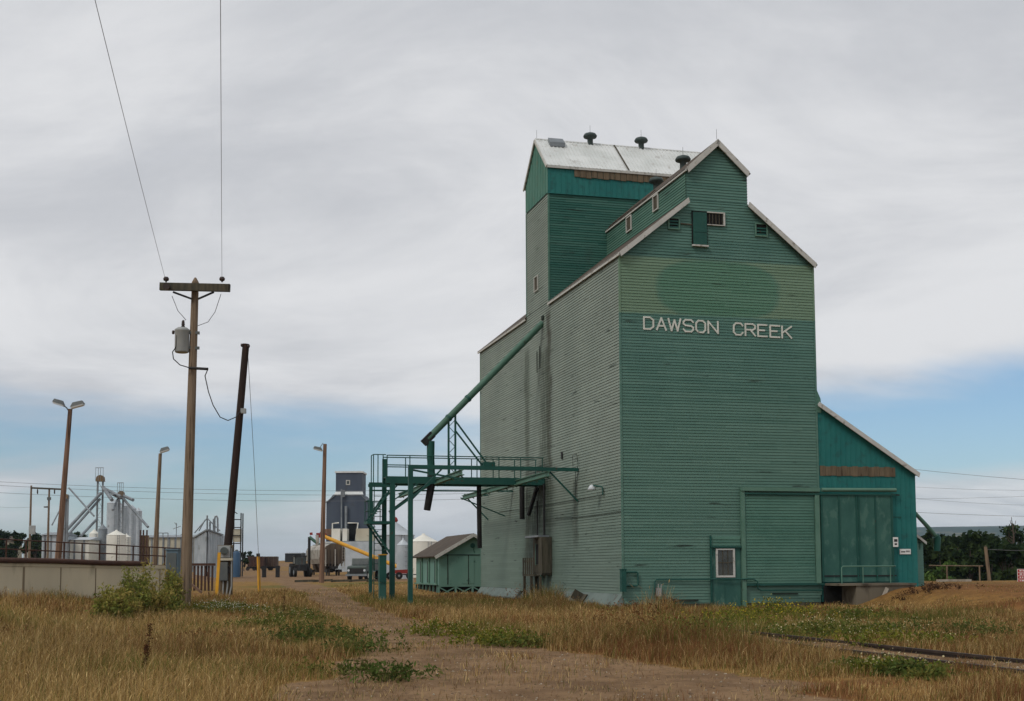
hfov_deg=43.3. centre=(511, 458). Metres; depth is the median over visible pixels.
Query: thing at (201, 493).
power line
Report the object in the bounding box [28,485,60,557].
frame pole
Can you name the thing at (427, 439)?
loading spout
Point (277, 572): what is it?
marker post
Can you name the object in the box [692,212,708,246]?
loft door
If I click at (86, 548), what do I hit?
storage building
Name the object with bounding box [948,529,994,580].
tree
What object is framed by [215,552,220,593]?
guard post
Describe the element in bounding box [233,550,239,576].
blue tank
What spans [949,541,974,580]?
tree
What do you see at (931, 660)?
rail
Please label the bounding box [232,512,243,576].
access tower
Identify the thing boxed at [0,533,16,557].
tree
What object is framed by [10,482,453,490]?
power line
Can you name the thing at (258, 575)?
guy guard
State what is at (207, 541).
steel bin block
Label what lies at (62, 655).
dry grass
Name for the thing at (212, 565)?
rusty trestle
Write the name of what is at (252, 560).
gondola car
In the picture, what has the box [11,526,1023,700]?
ground
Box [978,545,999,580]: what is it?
tree
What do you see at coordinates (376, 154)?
sky
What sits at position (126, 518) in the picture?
grain bin
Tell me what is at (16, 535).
tree
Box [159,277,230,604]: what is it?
utility pole
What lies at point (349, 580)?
timber pile
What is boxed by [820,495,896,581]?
sliding door
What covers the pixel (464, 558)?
door
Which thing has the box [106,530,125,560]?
grain bin
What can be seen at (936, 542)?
discharge spout
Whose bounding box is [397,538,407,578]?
grain bin
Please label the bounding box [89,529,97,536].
grain bin
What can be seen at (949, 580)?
concrete kerb
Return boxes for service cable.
[205,370,240,420]
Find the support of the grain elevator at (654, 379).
on the ground at (248, 580)
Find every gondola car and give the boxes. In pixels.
[246,556,266,570]
[264,556,278,569]
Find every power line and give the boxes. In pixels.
[0,485,467,494]
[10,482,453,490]
[12,493,454,500]
[915,469,1023,479]
[917,512,999,515]
[933,496,1021,498]
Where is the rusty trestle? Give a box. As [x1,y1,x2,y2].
[191,563,215,590]
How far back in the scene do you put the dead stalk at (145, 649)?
20.01 m
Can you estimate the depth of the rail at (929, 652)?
25.84 m
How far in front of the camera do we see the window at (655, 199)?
58.85 m
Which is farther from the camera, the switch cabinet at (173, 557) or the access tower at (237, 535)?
the access tower at (237, 535)
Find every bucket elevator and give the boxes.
[51,487,94,558]
[68,467,122,536]
[111,482,148,532]
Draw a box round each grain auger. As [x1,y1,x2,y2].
[308,532,319,567]
[319,533,396,576]
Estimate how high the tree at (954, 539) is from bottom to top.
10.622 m
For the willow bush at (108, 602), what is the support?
on the ground at (248, 580)
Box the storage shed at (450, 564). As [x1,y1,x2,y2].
[413,533,479,592]
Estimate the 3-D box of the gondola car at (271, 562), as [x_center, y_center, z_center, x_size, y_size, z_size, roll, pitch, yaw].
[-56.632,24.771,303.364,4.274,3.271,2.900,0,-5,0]
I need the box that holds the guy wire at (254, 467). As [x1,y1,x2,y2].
[248,360,259,588]
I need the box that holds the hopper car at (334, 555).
[306,542,344,575]
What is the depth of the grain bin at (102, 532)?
245.73 m
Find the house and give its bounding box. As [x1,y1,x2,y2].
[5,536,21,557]
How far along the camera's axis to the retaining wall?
42.06 m
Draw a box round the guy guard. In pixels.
[256,553,260,590]
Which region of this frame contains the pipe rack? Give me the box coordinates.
[157,536,167,564]
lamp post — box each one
[52,399,84,558]
[152,446,169,564]
[313,443,326,582]
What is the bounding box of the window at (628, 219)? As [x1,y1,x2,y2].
[626,214,631,232]
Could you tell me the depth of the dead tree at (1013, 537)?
149.72 m
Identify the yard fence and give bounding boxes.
[0,538,180,564]
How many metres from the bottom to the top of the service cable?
1.108 m
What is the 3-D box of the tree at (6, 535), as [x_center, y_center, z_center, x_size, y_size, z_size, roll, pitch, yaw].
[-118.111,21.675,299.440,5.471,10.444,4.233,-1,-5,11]
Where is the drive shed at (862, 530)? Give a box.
[817,402,919,601]
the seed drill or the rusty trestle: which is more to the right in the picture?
the seed drill
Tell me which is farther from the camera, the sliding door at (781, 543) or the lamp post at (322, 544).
the lamp post at (322, 544)
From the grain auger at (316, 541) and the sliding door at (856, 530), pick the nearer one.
the sliding door at (856, 530)
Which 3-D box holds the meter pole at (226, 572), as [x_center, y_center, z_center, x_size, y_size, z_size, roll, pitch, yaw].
[-11.666,0.809,53.920,1.230,11.382,0.780,0,-5,0]
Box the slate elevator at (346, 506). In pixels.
[325,471,375,571]
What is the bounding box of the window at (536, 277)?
[534,275,537,292]
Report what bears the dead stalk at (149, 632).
on the ground at (248, 580)
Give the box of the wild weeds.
[0,581,1023,682]
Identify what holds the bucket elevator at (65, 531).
on the ground at (248, 580)
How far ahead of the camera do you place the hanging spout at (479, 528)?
64.07 m
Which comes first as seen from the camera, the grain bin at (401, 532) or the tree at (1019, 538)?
the tree at (1019, 538)
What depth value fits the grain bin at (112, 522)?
300.19 m
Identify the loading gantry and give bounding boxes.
[364,454,578,605]
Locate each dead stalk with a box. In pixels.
[140,643,149,673]
[145,623,154,666]
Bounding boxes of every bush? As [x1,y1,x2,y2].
[85,582,145,622]
[107,557,178,615]
[147,584,184,615]
[158,563,190,608]
[924,560,956,580]
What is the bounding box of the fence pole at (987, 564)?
[984,546,990,580]
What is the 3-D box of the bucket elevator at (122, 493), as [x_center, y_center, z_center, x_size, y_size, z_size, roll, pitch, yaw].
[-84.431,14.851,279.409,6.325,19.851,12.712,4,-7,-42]
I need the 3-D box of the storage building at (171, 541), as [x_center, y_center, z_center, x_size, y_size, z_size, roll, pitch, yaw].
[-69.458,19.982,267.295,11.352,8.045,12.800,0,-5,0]
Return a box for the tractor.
[289,556,311,576]
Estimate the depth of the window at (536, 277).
66.64 m
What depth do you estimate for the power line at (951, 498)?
130.10 m
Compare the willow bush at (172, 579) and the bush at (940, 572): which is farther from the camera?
the bush at (940, 572)
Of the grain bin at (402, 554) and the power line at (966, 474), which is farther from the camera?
the grain bin at (402, 554)
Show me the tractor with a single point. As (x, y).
(299, 563)
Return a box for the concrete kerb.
[936,579,971,581]
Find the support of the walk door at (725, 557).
in the grain elevator at (654, 379)
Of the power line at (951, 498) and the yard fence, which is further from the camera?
the power line at (951, 498)
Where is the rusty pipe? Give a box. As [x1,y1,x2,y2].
[0,557,148,565]
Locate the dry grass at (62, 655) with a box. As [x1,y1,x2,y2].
[0,579,1023,700]
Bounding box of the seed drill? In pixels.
[386,569,415,578]
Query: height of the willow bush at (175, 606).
1.433 m
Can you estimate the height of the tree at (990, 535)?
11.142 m
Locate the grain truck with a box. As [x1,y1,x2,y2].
[346,558,377,579]
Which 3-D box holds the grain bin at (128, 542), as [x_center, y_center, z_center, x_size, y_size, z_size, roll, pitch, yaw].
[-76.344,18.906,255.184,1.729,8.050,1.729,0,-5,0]
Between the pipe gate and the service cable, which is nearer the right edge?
the pipe gate
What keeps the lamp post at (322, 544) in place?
on the ground at (248, 580)
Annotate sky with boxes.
[0,0,1023,560]
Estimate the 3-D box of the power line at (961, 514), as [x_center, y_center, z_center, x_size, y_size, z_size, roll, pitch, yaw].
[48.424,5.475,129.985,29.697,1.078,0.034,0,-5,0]
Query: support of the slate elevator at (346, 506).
on the ground at (248, 580)
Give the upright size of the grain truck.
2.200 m
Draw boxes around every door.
[462,556,473,583]
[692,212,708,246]
[710,535,740,606]
[740,487,895,606]
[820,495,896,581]
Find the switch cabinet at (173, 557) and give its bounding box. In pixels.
[165,549,180,582]
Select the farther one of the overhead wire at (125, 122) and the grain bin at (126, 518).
the grain bin at (126, 518)
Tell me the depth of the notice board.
71.69 m
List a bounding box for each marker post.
[262,566,265,576]
[275,566,279,576]
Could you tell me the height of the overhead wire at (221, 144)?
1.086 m
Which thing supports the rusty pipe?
on the retaining wall
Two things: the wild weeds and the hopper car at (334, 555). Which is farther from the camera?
the hopper car at (334, 555)
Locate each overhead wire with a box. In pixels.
[95,0,165,279]
[220,0,221,232]
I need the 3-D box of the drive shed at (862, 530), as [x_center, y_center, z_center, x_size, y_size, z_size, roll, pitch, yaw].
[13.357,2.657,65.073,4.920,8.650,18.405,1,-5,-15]
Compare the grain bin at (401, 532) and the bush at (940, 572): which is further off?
the grain bin at (401, 532)
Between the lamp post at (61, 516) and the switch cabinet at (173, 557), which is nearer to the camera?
the switch cabinet at (173, 557)
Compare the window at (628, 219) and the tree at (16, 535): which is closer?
the window at (628, 219)
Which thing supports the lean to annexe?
on the ground at (248, 580)
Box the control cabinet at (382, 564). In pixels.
[378,554,386,599]
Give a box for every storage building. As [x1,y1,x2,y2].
[41,532,77,558]
[70,537,100,559]
[149,535,194,571]
[285,553,305,561]
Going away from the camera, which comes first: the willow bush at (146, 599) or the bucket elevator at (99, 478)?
the willow bush at (146, 599)
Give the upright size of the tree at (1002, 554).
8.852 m
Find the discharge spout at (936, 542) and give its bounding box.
[916,512,940,550]
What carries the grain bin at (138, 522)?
on the ground at (248, 580)
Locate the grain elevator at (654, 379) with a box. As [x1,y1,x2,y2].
[478,129,895,607]
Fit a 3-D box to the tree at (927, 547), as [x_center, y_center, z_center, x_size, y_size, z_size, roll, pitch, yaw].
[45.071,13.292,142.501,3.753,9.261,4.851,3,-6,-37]
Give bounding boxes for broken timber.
[191,583,201,592]
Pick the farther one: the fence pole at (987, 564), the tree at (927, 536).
the tree at (927, 536)
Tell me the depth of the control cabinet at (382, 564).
61.56 m
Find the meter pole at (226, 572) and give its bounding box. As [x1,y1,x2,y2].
[218,343,249,597]
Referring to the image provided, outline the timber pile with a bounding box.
[295,579,377,581]
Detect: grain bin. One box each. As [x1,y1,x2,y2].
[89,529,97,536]
[98,524,107,559]
[106,498,120,534]
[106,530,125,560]
[121,502,129,534]
[126,533,130,560]
[129,505,135,560]
[135,508,141,560]
[375,517,413,573]
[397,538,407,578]
[413,533,437,577]
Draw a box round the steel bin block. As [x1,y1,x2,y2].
[194,515,224,577]
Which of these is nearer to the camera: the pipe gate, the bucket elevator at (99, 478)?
the pipe gate
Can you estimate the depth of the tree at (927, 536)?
194.92 m
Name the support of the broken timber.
on the ground at (248, 580)
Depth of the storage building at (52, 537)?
234.61 m
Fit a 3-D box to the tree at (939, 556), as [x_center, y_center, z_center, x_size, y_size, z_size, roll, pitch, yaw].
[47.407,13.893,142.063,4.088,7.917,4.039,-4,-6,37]
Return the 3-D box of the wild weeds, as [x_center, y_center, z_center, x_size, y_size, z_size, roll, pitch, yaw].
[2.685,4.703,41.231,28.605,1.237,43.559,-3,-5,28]
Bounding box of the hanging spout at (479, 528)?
[477,486,481,547]
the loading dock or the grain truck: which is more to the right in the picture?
the loading dock
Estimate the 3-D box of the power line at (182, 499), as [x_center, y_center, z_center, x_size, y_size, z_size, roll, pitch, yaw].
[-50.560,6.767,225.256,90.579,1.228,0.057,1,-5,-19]
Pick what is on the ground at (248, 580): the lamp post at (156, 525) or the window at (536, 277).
the lamp post at (156, 525)
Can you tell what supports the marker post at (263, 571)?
on the ground at (248, 580)
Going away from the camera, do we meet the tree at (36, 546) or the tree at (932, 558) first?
the tree at (932, 558)
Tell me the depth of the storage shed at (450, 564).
82.22 m
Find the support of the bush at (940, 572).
on the ground at (248, 580)
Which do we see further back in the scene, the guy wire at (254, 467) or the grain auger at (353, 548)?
the grain auger at (353, 548)
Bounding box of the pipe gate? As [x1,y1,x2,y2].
[929,565,981,580]
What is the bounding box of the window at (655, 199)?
[652,193,658,212]
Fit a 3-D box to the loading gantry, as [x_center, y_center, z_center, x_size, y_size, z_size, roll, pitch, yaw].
[-3.483,3.857,66.346,8.925,7.526,17.902,1,-5,-15]
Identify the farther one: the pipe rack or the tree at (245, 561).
the tree at (245, 561)
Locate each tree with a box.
[0,529,14,554]
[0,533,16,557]
[8,530,26,557]
[21,532,41,557]
[241,551,248,570]
[921,530,949,566]
[923,538,955,567]
[923,540,935,580]
[925,535,973,568]
[935,549,950,576]
[946,533,969,574]
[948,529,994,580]
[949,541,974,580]
[971,531,1004,569]
[978,538,1023,580]
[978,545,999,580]
[993,524,1023,569]
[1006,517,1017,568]
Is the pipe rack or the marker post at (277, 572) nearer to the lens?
the marker post at (277, 572)
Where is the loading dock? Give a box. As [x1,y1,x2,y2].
[823,583,916,604]
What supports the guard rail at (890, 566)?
on the loading dock
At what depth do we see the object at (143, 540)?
249.33 m
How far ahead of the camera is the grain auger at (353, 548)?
157.11 m
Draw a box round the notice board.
[1017,569,1023,581]
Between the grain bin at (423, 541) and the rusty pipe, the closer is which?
the rusty pipe
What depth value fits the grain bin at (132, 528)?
323.97 m
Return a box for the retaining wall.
[0,563,165,600]
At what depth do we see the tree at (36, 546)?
289.19 m
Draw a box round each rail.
[525,608,1023,662]
[555,615,1023,673]
[841,565,895,583]
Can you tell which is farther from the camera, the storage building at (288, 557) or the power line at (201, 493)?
the storage building at (288, 557)
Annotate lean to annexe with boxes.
[917,534,926,585]
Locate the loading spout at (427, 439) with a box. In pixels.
[421,321,543,510]
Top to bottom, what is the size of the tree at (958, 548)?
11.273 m

